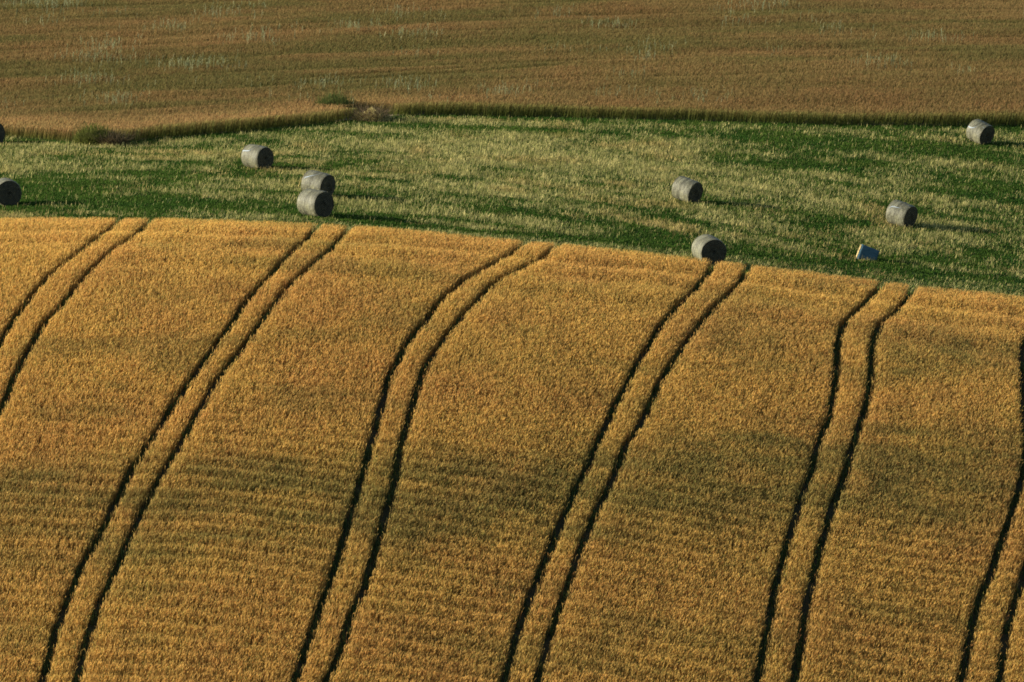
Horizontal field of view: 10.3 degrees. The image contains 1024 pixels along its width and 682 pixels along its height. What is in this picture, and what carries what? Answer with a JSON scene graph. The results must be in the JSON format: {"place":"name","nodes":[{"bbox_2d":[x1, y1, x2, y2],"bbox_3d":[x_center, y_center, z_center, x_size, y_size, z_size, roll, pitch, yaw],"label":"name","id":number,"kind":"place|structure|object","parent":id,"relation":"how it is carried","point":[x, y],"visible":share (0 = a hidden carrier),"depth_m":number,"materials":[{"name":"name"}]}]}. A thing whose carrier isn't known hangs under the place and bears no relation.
{"place":"outdoors","nodes":[
{"label":"outdoors","id":0,"kind":"place"},
{"bbox_2d":[0,216,1023,681],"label":"barley field","id":1,"kind":"structure","parent":0,"point":[216,274],"depth_m":236.91,"materials":[{"name":"yellow plant"}]},
{"bbox_2d":[0,0,1023,681],"bbox_3d":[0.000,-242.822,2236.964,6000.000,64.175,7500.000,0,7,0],"label":"ground","id":2,"kind":"structure","parent":0,"point":[560,524],"depth_m":236.97,"materials":[{"name":"soil"}]},
{"bbox_2d":[0,123,4,142],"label":"hay bale","id":3,"kind":"object","parent":2,"relation":"on","point":[2,133],"visible":1,"depth_m":301.54,"materials":[{"name":"plant"}]},
{"bbox_2d":[0,178,21,205],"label":"hay bale","id":4,"kind":"object","parent":2,"relation":"on","point":[10,192],"visible":1,"depth_m":270.91,"materials":[{"name":"plastic"}]},
{"bbox_2d":[71,121,112,144],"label":"grass tussock","id":5,"kind":"object","parent":2,"relation":"on","point":[85,132],"depth_m":300.21,"materials":[{"name":"green plant"}]},
{"bbox_2d":[80,126,146,145],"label":"brush heap","id":6,"kind":"object","parent":2,"relation":"on","point":[117,139],"visible":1,"depth_m":299.91,"materials":[{"name":"brown plant"}]},
{"bbox_2d":[241,144,273,168],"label":"hay bale","id":7,"kind":"object","parent":2,"relation":"on","point":[259,156],"visible":1,"depth_m":287.62,"materials":[{"name":"plastic"}]},
{"bbox_2d":[296,188,333,216],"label":"hay bale","id":8,"kind":"object","parent":2,"relation":"on","point":[313,202],"visible":1,"depth_m":267.81,"materials":[{"name":"plastic"}]},
{"bbox_2d":[301,170,335,194],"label":"hay bale","id":9,"kind":"object","parent":2,"relation":"on","point":[317,180],"visible":0.73,"depth_m":275.78,"materials":[{"name":"plastic"}]},
{"bbox_2d":[343,103,402,121],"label":"brush heap","id":10,"kind":"object","parent":2,"relation":"on","point":[371,114],"visible":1,"depth_m":311.23,"materials":[{"name":"brown plant"}]},
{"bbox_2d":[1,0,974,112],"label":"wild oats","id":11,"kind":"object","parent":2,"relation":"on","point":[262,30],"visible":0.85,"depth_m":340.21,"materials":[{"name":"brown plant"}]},
{"bbox_2d":[0,114,1023,299],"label":"meadow grass","id":12,"kind":"structure","parent":2,"relation":"on","point":[181,199],"depth_m":284.20,"materials":[{"name":"green plant"}]},
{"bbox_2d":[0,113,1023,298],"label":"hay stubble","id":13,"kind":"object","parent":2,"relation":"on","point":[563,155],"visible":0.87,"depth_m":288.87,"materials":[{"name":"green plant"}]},
{"bbox_2d":[671,176,702,202],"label":"hay bale","id":14,"kind":"object","parent":2,"relation":"on","point":[685,188],"visible":1,"depth_m":282.75,"materials":[{"name":"plastic"}]},
{"bbox_2d":[691,234,726,265],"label":"hay bale","id":15,"kind":"object","parent":2,"relation":"on","point":[711,247],"visible":0.91,"depth_m":263.39,"materials":[{"name":"plastic"}]},
{"bbox_2d":[856,244,878,260],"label":"blue cooler box","id":16,"kind":"object","parent":2,"relation":"on","point":[865,251],"visible":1,"depth_m":270.12,"materials":[{"name":"plastic"}]},
{"bbox_2d":[885,199,917,227],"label":"hay bale","id":17,"kind":"object","parent":2,"relation":"on","point":[900,213],"visible":1,"depth_m":280.44,"materials":[{"name":"plastic"}]},
{"bbox_2d":[966,119,994,144],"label":"hay bale","id":18,"kind":"object","parent":2,"relation":"on","point":[978,131],"visible":1,"depth_m":307.07,"materials":[{"name":"plastic"}]},
{"bbox_2d":[0,0,1023,141],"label":"barley field","id":19,"kind":"structure","parent":0,"point":[492,40],"depth_m":336.13,"materials":[{"name":"brown plant"}]},
{"bbox_2d":[312,90,357,115],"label":"grass tussock","id":20,"kind":"object","parent":19,"relation":"in","point":[336,99],"depth_m":314.91,"materials":[{"name":"green plant"}]}
]}

